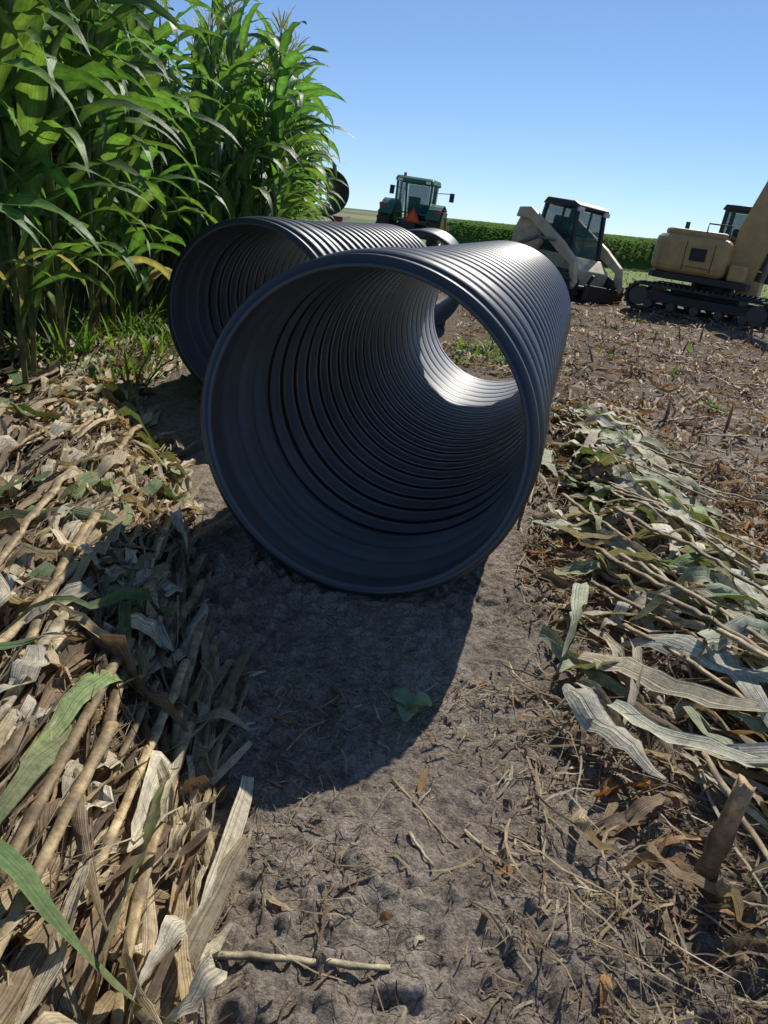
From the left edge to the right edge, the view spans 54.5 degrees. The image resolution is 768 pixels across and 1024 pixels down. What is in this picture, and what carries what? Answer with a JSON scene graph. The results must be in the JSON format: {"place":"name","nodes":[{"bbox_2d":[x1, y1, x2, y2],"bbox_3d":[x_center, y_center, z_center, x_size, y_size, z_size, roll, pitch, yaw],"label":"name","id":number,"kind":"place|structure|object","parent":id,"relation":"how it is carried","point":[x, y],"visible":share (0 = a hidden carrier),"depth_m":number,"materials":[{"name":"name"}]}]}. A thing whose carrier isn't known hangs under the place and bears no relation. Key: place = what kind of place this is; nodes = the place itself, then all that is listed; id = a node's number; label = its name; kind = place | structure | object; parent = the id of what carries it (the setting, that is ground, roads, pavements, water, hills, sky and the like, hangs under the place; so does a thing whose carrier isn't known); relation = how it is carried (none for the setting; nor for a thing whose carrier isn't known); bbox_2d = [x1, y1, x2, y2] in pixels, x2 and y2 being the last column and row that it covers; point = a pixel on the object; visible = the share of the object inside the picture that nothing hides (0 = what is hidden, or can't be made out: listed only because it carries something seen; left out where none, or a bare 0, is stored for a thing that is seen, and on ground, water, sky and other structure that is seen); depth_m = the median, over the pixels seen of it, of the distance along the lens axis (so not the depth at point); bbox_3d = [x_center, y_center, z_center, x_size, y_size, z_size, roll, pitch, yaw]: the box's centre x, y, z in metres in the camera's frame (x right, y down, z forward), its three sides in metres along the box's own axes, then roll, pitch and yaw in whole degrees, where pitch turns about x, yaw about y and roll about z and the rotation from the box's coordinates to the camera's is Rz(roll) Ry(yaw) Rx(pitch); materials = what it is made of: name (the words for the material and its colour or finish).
{"place":"outdoors","nodes":[
{"label":"outdoors","id":0,"kind":"place"},
{"bbox_2d":[0,286,184,403],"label":"weedy grass","id":1,"kind":"structure","parent":0,"point":[127,327],"depth_m":5.90,"materials":[{"name":"green plant"}]},
{"bbox_2d":[0,205,767,1023],"bbox_3d":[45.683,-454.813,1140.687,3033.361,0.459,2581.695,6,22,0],"label":"ground","id":2,"kind":"structure","parent":0,"point":[256,591],"depth_m":2.14,"materials":[{"name":"soil"}]},
{"bbox_2d":[0,0,76,289],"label":"corn plant","id":3,"kind":"object","parent":2,"relation":"on","point":[6,99],"visible":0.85,"depth_m":4.16,"materials":[{"name":"green plant"}]},
{"bbox_2d":[0,0,78,248],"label":"corn plant","id":4,"kind":"object","parent":2,"relation":"on","point":[21,223],"visible":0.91,"depth_m":3.75,"materials":[{"name":"green plant"}]},
{"bbox_2d":[0,26,88,367],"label":"corn plant","id":5,"kind":"object","parent":2,"relation":"on","point":[56,175],"visible":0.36,"depth_m":4.46,"materials":[{"name":"green plant"}]},
{"bbox_2d":[0,58,102,255],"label":"corn plant","id":6,"kind":"object","parent":2,"relation":"on","point":[26,199],"visible":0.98,"depth_m":3.67,"materials":[{"name":"green plant"}]},
{"bbox_2d":[11,5,104,332],"bbox_3d":[-2.647,-3.087,6.367,1.076,3.376,1.499,9,22,7],"label":"corn plant","id":7,"kind":"object","parent":2,"relation":"on","point":[73,233],"visible":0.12,"depth_m":6.72,"materials":[{"name":"green plant"}]},
{"bbox_2d":[1,15,116,330],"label":"corn plant","id":8,"kind":"object","parent":2,"relation":"on","point":[106,82],"visible":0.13,"depth_m":5.48,"materials":[{"name":"green plant"}]},
{"bbox_2d":[0,0,124,300],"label":"corn plant","id":9,"kind":"object","parent":2,"relation":"on","point":[62,71],"visible":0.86,"depth_m":4.18,"materials":[{"name":"green plant"}]},
{"bbox_2d":[0,0,133,387],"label":"corn plant","id":10,"kind":"object","parent":2,"relation":"on","point":[31,99],"visible":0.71,"depth_m":4.21,"materials":[{"name":"green plant"}]},
{"bbox_2d":[0,7,142,353],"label":"corn plant","id":11,"kind":"object","parent":2,"relation":"on","point":[72,38],"visible":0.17,"depth_m":4.97,"materials":[{"name":"green plant"}]},
{"bbox_2d":[11,18,150,334],"bbox_3d":[-2.663,-2.738,5.456,1.928,3.298,0.930,0,23,-14],"label":"corn plant","id":12,"kind":"object","parent":2,"relation":"on","point":[104,221],"visible":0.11,"depth_m":5.30,"materials":[{"name":"green plant"}]},
{"bbox_2d":[49,0,119,332],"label":"corn plant","id":13,"kind":"object","parent":2,"relation":"on","point":[58,146],"visible":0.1,"depth_m":6.10,"materials":[{"name":"green plant"}]},
{"bbox_2d":[20,0,149,339],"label":"corn plant","id":14,"kind":"object","parent":2,"relation":"on","point":[83,97],"visible":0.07,"depth_m":5.95,"materials":[{"name":"green plant"}]},
{"bbox_2d":[12,0,168,352],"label":"corn plant","id":15,"kind":"object","parent":2,"relation":"on","point":[96,69],"visible":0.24,"depth_m":4.77,"materials":[{"name":"green plant"}]},
{"bbox_2d":[0,0,184,394],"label":"corn plant","id":16,"kind":"object","parent":2,"relation":"on","point":[22,22],"visible":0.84,"depth_m":4.22,"materials":[{"name":"green plant"}]},
{"bbox_2d":[13,0,182,350],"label":"corn plant","id":17,"kind":"object","parent":2,"relation":"on","point":[78,61],"visible":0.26,"depth_m":5.35,"materials":[{"name":"green plant"}]},
{"bbox_2d":[4,0,197,362],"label":"corn plant","id":18,"kind":"object","parent":2,"relation":"on","point":[86,112],"visible":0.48,"depth_m":4.66,"materials":[{"name":"green plant"}]},
{"bbox_2d":[11,0,199,339],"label":"corn plant","id":19,"kind":"object","parent":2,"relation":"on","point":[146,68],"visible":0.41,"depth_m":5.67,"materials":[{"name":"green plant"}]},
{"bbox_2d":[0,336,226,1023],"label":"corn husks","id":20,"kind":"object","parent":2,"relation":"on","point":[209,976],"visible":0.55,"depth_m":2.23,"materials":[{"name":"beige plant"}]},
{"bbox_2d":[75,456,143,552],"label":"corn stalk","id":21,"kind":"object","parent":20,"relation":"on","point":[127,472],"visible":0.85,"depth_m":2.99,"materials":[{"name":"beige plant"}]},
{"bbox_2d":[100,652,133,762],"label":"corn stalk","id":22,"kind":"object","parent":20,"relation":"on","point":[113,705],"visible":0.49,"depth_m":1.97,"materials":[{"name":"beige plant"}]},
{"bbox_2d":[0,721,118,958],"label":"corn stalk","id":23,"kind":"object","parent":22,"relation":"on","point":[73,798],"visible":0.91,"depth_m":1.54,"materials":[{"name":"beige plant"}]},
{"bbox_2d":[0,637,134,883],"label":"corn stalk","id":24,"kind":"object","parent":22,"relation":"on","point":[34,811],"visible":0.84,"depth_m":1.67,"materials":[{"name":"beige plant"}]},
{"bbox_2d":[69,16,180,331],"bbox_3d":[-2.292,-2.978,6.649,0.873,3.049,1.745,-1,23,-17],"label":"corn plant","id":25,"kind":"object","parent":2,"relation":"on","point":[135,240],"visible":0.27,"depth_m":6.68,"materials":[{"name":"green plant"}]},
{"bbox_2d":[58,0,191,335],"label":"corn plant","id":26,"kind":"object","parent":2,"relation":"on","point":[136,92],"visible":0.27,"depth_m":5.82,"materials":[{"name":"green plant"}]},
{"bbox_2d":[11,4,241,328],"bbox_3d":[-2.327,-3.147,6.224,2.162,3.671,1.018,10,22,12],"label":"corn plant","id":27,"kind":"object","parent":2,"relation":"on","point":[117,63],"visible":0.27,"depth_m":6.25,"materials":[{"name":"green plant"}]},
{"bbox_2d":[71,9,184,337],"bbox_3d":[-2.119,-2.978,6.090,0.799,3.464,1.837,-8,26,-31],"label":"corn plant","id":28,"kind":"object","parent":2,"relation":"on","point":[116,142],"visible":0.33,"depth_m":5.88,"materials":[{"name":"green plant"}]},
{"bbox_2d":[0,320,263,1023],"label":"leaf litter","id":29,"kind":"object","parent":2,"relation":"on","point":[169,980],"visible":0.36,"depth_m":1.92,"materials":[{"name":"beige plant"}]},
{"bbox_2d":[0,724,34,769],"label":"corn stalk","id":30,"kind":"object","parent":29,"relation":"on","point":[9,749],"visible":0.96,"depth_m":1.67,"materials":[{"name":"beige plant"}]},
{"bbox_2d":[0,606,73,720],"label":"corn stalk","id":31,"kind":"object","parent":29,"relation":"on","point":[57,625],"visible":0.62,"depth_m":2.02,"materials":[{"name":"beige plant"}]},
{"bbox_2d":[0,465,77,565],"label":"corn stalk","id":32,"kind":"object","parent":29,"relation":"on","point":[16,537],"visible":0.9,"depth_m":2.68,"materials":[{"name":"beige plant"}]},
{"bbox_2d":[0,561,79,641],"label":"corn stalk","id":33,"kind":"object","parent":29,"relation":"on","point":[13,630],"visible":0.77,"depth_m":2.27,"materials":[{"name":"beige plant"}]},
{"bbox_2d":[11,512,100,662],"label":"corn stalk","id":34,"kind":"object","parent":29,"relation":"on","point":[64,562],"visible":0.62,"depth_m":2.46,"materials":[{"name":"beige plant"}]},
{"bbox_2d":[36,562,171,738],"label":"corn stalk","id":35,"kind":"object","parent":29,"relation":"on","point":[153,579],"visible":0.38,"depth_m":2.57,"materials":[{"name":"beige plant"}]},
{"bbox_2d":[67,680,159,892],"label":"corn stalk","id":36,"kind":"object","parent":29,"relation":"on","point":[129,740],"visible":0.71,"depth_m":1.91,"materials":[{"name":"beige plant"}]},
{"bbox_2d":[110,821,164,1023],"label":"corn stalk","id":37,"kind":"object","parent":29,"relation":"on","point":[140,893],"visible":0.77,"depth_m":1.53,"materials":[{"name":"beige plant"}]},
{"bbox_2d":[94,659,189,879],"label":"corn stalk","id":38,"kind":"object","parent":29,"relation":"on","point":[157,728],"visible":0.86,"depth_m":1.85,"materials":[{"name":"beige plant"}]},
{"bbox_2d":[107,721,194,961],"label":"corn stalk","id":39,"kind":"object","parent":29,"relation":"on","point":[178,750],"visible":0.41,"depth_m":1.61,"materials":[{"name":"beige plant"}]},
{"bbox_2d":[141,515,171,585],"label":"corn stalk","id":40,"kind":"object","parent":29,"relation":"on","point":[160,539],"visible":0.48,"depth_m":3.04,"materials":[{"name":"beige plant"}]},
{"bbox_2d":[169,614,207,813],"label":"corn stalk","id":41,"kind":"object","parent":29,"relation":"on","point":[196,639],"visible":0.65,"depth_m":2.35,"materials":[{"name":"beige plant"}]},
{"bbox_2d":[167,635,221,759],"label":"corn stalk","id":42,"kind":"object","parent":29,"relation":"on","point":[196,691],"visible":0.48,"depth_m":2.37,"materials":[{"name":"beige plant"}]},
{"bbox_2d":[74,4,189,321],"bbox_3d":[-2.461,-3.136,6.664,0.954,3.371,1.689,-9,26,-33],"label":"corn plant","id":43,"kind":"object","parent":2,"relation":"on","point":[134,164],"visible":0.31,"depth_m":6.62,"materials":[{"name":"green plant"}]},
{"bbox_2d":[42,0,230,348],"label":"corn plant","id":44,"kind":"object","parent":2,"relation":"on","point":[121,12],"visible":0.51,"depth_m":5.42,"materials":[{"name":"green plant"}]},
{"bbox_2d":[77,0,230,338],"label":"corn plant","id":45,"kind":"object","parent":2,"relation":"on","point":[187,220],"visible":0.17,"depth_m":7.39,"materials":[{"name":"green plant"}]},
{"bbox_2d":[117,578,208,715],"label":"corn stalk","id":46,"kind":"object","parent":2,"relation":"on","point":[193,598],"visible":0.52,"depth_m":2.64,"materials":[{"name":"beige plant"}]},
{"bbox_2d":[118,7,211,316],"bbox_3d":[-2.333,-3.202,7.250,0.904,3.186,1.841,-12,28,-38],"label":"corn plant","id":47,"kind":"object","parent":2,"relation":"on","point":[164,44],"visible":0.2,"depth_m":7.21,"materials":[{"name":"green plant"}]},
{"bbox_2d":[116,7,217,335],"bbox_3d":[-2.240,-3.365,6.911,1.534,3.685,0.882,13,23,18],"label":"corn plant","id":48,"kind":"object","parent":2,"relation":"on","point":[163,30],"visible":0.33,"depth_m":6.72,"materials":[{"name":"green plant"}]},
{"bbox_2d":[138,1,230,281],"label":"corn plant","id":49,"kind":"object","parent":2,"relation":"on","point":[197,142],"visible":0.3,"depth_m":7.80,"materials":[{"name":"green plant"}]},
{"bbox_2d":[150,18,223,241],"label":"corn plant","id":50,"kind":"object","parent":2,"relation":"on","point":[204,153],"visible":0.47,"depth_m":8.01,"materials":[{"name":"green plant"}]},
{"bbox_2d":[143,0,238,335],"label":"corn plant","id":51,"kind":"object","parent":2,"relation":"on","point":[183,171],"visible":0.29,"depth_m":7.72,"materials":[{"name":"green plant"}]},
{"bbox_2d":[157,0,240,220],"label":"corn plant","id":52,"kind":"object","parent":2,"relation":"on","point":[218,5],"visible":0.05,"depth_m":8.65,"materials":[{"name":"green plant"}]},
{"bbox_2d":[156,0,272,266],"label":"corn plant","id":53,"kind":"object","parent":2,"relation":"on","point":[244,84],"visible":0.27,"depth_m":8.38,"materials":[{"name":"green plant"}]},
{"bbox_2d":[173,8,263,179],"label":"corn plant","id":54,"kind":"object","parent":2,"relation":"on","point":[224,67],"visible":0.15,"depth_m":8.61,"materials":[{"name":"green plant"}]},
{"bbox_2d":[157,41,283,237],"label":"corn plant","id":55,"kind":"object","parent":2,"relation":"on","point":[227,161],"visible":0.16,"depth_m":9.05,"materials":[{"name":"green plant"}]},
{"bbox_2d":[162,7,279,229],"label":"corn plant","id":56,"kind":"object","parent":2,"relation":"on","point":[187,157],"visible":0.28,"depth_m":8.50,"materials":[{"name":"green plant"}]},
{"bbox_2d":[174,3,289,231],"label":"corn plant","id":57,"kind":"object","parent":2,"relation":"on","point":[222,118],"visible":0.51,"depth_m":8.04,"materials":[{"name":"green plant"}]},
{"bbox_2d":[171,0,293,233],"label":"corn plant","id":58,"kind":"object","parent":2,"relation":"on","point":[259,114],"visible":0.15,"depth_m":9.12,"materials":[{"name":"green plant"}]},
{"bbox_2d":[172,0,304,228],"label":"corn plant","id":59,"kind":"object","parent":2,"relation":"on","point":[242,96],"visible":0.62,"depth_m":8.31,"materials":[{"name":"green plant"}]},
{"bbox_2d":[222,3,286,219],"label":"corn plant","id":60,"kind":"object","parent":2,"relation":"on","point":[247,196],"visible":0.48,"depth_m":8.64,"materials":[{"name":"green plant"}]},
{"bbox_2d":[209,48,329,216],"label":"corn plant","id":61,"kind":"object","parent":2,"relation":"on","point":[316,171],"visible":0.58,"depth_m":8.99,"materials":[{"name":"green plant"}]},
{"bbox_2d":[222,9,333,220],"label":"corn plant","id":62,"kind":"object","parent":2,"relation":"on","point":[315,99],"visible":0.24,"depth_m":9.88,"materials":[{"name":"green plant"}]},
{"bbox_2d":[254,16,309,216],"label":"corn plant","id":63,"kind":"object","parent":2,"relation":"on","point":[292,81],"visible":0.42,"depth_m":9.06,"materials":[{"name":"green plant"}]},
{"bbox_2d":[238,5,329,219],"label":"corn plant","id":64,"kind":"object","parent":2,"relation":"on","point":[276,108],"visible":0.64,"depth_m":8.74,"materials":[{"name":"green plant"}]},
{"bbox_2d":[218,43,357,220],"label":"corn plant","id":65,"kind":"object","parent":2,"relation":"on","point":[285,182],"visible":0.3,"depth_m":9.45,"materials":[{"name":"green plant"}]},
{"bbox_2d":[245,25,334,198],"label":"corn plant","id":66,"kind":"object","parent":2,"relation":"on","point":[304,109],"visible":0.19,"depth_m":10.37,"materials":[{"name":"green plant"}]},
{"bbox_2d":[248,43,332,215],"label":"corn plant","id":67,"kind":"object","parent":2,"relation":"on","point":[289,158],"visible":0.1,"depth_m":10.26,"materials":[{"name":"green plant"}]},
{"bbox_2d":[250,30,331,220],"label":"corn plant","id":68,"kind":"object","parent":2,"relation":"on","point":[289,138],"visible":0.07,"depth_m":10.25,"materials":[{"name":"green plant"}]},
{"bbox_2d":[251,76,340,217],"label":"corn plant","id":69,"kind":"object","parent":2,"relation":"on","point":[333,164],"visible":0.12,"depth_m":11.09,"materials":[{"name":"green plant"}]},
{"bbox_2d":[212,950,389,970],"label":"corn stalk","id":70,"kind":"object","parent":2,"relation":"on","point":[269,957],"visible":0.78,"depth_m":1.58,"materials":[{"name":"beige plant"}]},
{"bbox_2d":[166,216,438,385],"bbox_3d":[-0.487,-2.071,7.176,1.386,1.386,3.816,11,22,12],"label":"corrugated pipe","id":71,"kind":"object","parent":2,"relation":"on","point":[222,271],"visible":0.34,"depth_m":5.98,"materials":[{"name":"black plastic"}]},
{"bbox_2d":[315,214,350,221],"bbox_3d":[-2.297,-9.884,26.296,1.900,1.210,5.635,5,22,-2],"label":"flatbed trailer","id":72,"kind":"object","parent":2,"relation":"on","point":[338,218],"visible":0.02,"depth_m":23.55,"materials":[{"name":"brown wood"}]},
{"bbox_2d":[319,167,348,215],"bbox_3d":[-2.228,-10.820,25.184,1.386,1.386,4.741,0,23,-13],"label":"corrugated pipe","id":73,"kind":"object","parent":72,"relation":"on","point":[341,189],"visible":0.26,"depth_m":24.12,"materials":[{"name":"black plastic"}]},
{"bbox_2d":[201,240,570,596],"bbox_3d":[0.508,-1.090,5.033,1.386,1.386,4.741,10,22,12],"label":"corrugated pipe","id":74,"kind":"object","parent":2,"relation":"on","point":[363,434],"visible":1,"depth_m":3.71,"materials":[{"name":"black plastic"}]},
{"bbox_2d":[392,687,431,721],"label":"weed seedling","id":75,"kind":"object","parent":2,"relation":"on","point":[407,703],"visible":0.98,"depth_m":2.39,"materials":[{"name":"green plant"}]},
{"bbox_2d":[375,172,454,246],"bbox_3d":[1.621,-13.942,34.917,3.074,3.265,4.877,13,22,10],"label":"tractor","id":76,"kind":"object","parent":2,"relation":"on","point":[421,216],"visible":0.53,"depth_m":33.36,"materials":[{"name":"green metal"}]},
{"bbox_2d":[90,414,767,1023],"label":"straw chaff","id":77,"kind":"object","parent":2,"relation":"on","point":[492,918],"visible":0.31,"depth_m":1.87,"materials":[{"name":"brown plant"}]},
{"bbox_2d":[408,228,458,326],"bbox_3d":[0.646,-3.914,12.207,1.386,1.386,3.816,7,22,4],"label":"corrugated pipe","id":78,"kind":"object","parent":2,"relation":"on","point":[445,308],"visible":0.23,"depth_m":11.12,"materials":[{"name":"black plastic"}]},
{"bbox_2d":[444,333,564,374],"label":"weedy grass","id":79,"kind":"structure","parent":2,"relation":"on","point":[484,348],"depth_m":8.80,"materials":[{"name":"green plant"}]},
{"bbox_2d":[511,196,623,304],"bbox_3d":[4.286,-6.089,17.442,1.880,2.185,2.785,-2,26,-32],"label":"skid steer loader","id":80,"kind":"object","parent":2,"relation":"on","point":[556,245],"visible":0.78,"depth_m":17.02,"materials":[{"name":"metal"}]},
{"bbox_2d":[439,288,767,607],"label":"field residue","id":81,"kind":"object","parent":2,"relation":"on","point":[647,412],"visible":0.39,"depth_m":7.94,"materials":[{"name":"brown plant"}]},
{"bbox_2d":[477,436,767,1023],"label":"leaf litter","id":82,"kind":"object","parent":2,"relation":"on","point":[654,853],"visible":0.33,"depth_m":2.16,"materials":[{"name":"brown plant"}]},
{"bbox_2d":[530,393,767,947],"bbox_3d":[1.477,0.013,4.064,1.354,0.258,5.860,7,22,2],"label":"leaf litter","id":83,"kind":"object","parent":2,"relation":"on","point":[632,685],"visible":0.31,"depth_m":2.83,"materials":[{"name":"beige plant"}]},
{"bbox_2d":[589,580,747,666],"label":"corn stalk","id":84,"kind":"object","parent":83,"relation":"on","point":[605,589],"visible":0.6,"depth_m":2.98,"materials":[{"name":"plant"}]},
{"bbox_2d":[532,402,767,779],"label":"leaf litter","id":85,"kind":"object","parent":2,"relation":"on","point":[590,713],"visible":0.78,"depth_m":2.76,"materials":[{"name":"beige plant"}]},
{"bbox_2d":[593,547,707,613],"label":"corn stalk","id":86,"kind":"object","parent":85,"relation":"on","point":[615,561],"visible":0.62,"depth_m":3.25,"materials":[{"name":"beige plant"}]},
{"bbox_2d":[622,623,746,698],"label":"corn stalk","id":87,"kind":"object","parent":85,"relation":"on","point":[706,673],"visible":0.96,"depth_m":2.55,"materials":[{"name":"beige plant"}]},
{"bbox_2d":[613,506,767,597],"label":"corn stalk","id":88,"kind":"object","parent":85,"relation":"on","point":[700,552],"visible":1,"depth_m":3.24,"materials":[{"name":"beige plant"}]},
{"bbox_2d":[618,553,767,644],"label":"corn stalk","id":89,"kind":"object","parent":85,"relation":"on","point":[707,603],"visible":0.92,"depth_m":2.90,"materials":[{"name":"beige plant"}]},
{"bbox_2d":[658,593,767,653],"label":"corn stalk","id":90,"kind":"object","parent":85,"relation":"on","point":[701,615],"visible":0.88,"depth_m":2.69,"materials":[{"name":"plant"}]},
{"bbox_2d":[701,752,767,861],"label":"corn stalk","id":91,"kind":"object","parent":85,"relation":"on","point":[751,831],"visible":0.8,"depth_m":2.00,"materials":[{"name":"beige plant"}]},
{"bbox_2d":[716,628,767,660],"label":"corn stalk","id":92,"kind":"object","parent":85,"relation":"on","point":[745,645],"visible":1,"depth_m":2.51,"materials":[{"name":"beige plant"}]},
{"bbox_2d":[623,181,767,330],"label":"excavator","id":93,"kind":"object","parent":2,"relation":"on","point":[718,269],"visible":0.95,"depth_m":15.25,"materials":[{"name":"metal"}]},
{"bbox_2d":[694,774,755,880],"bbox_3d":[0.865,0.808,1.895,0.084,0.333,0.064,6,22,0],"label":"corn stub","id":94,"kind":"object","parent":2,"relation":"on","point":[720,839],"visible":0.95,"depth_m":1.88,"materials":[{"name":"brown plant"}]},
{"bbox_2d":[144,0,767,238],"label":"sky","id":95,"kind":"structure","parent":0,"point":[653,114],"materials":[{"name":"blue"}]},
{"bbox_2d":[447,219,767,271],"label":"crop field","id":96,"kind":"structure","parent":0,"point":[627,252],"depth_m":36.98,"materials":[{"name":"green plant"}]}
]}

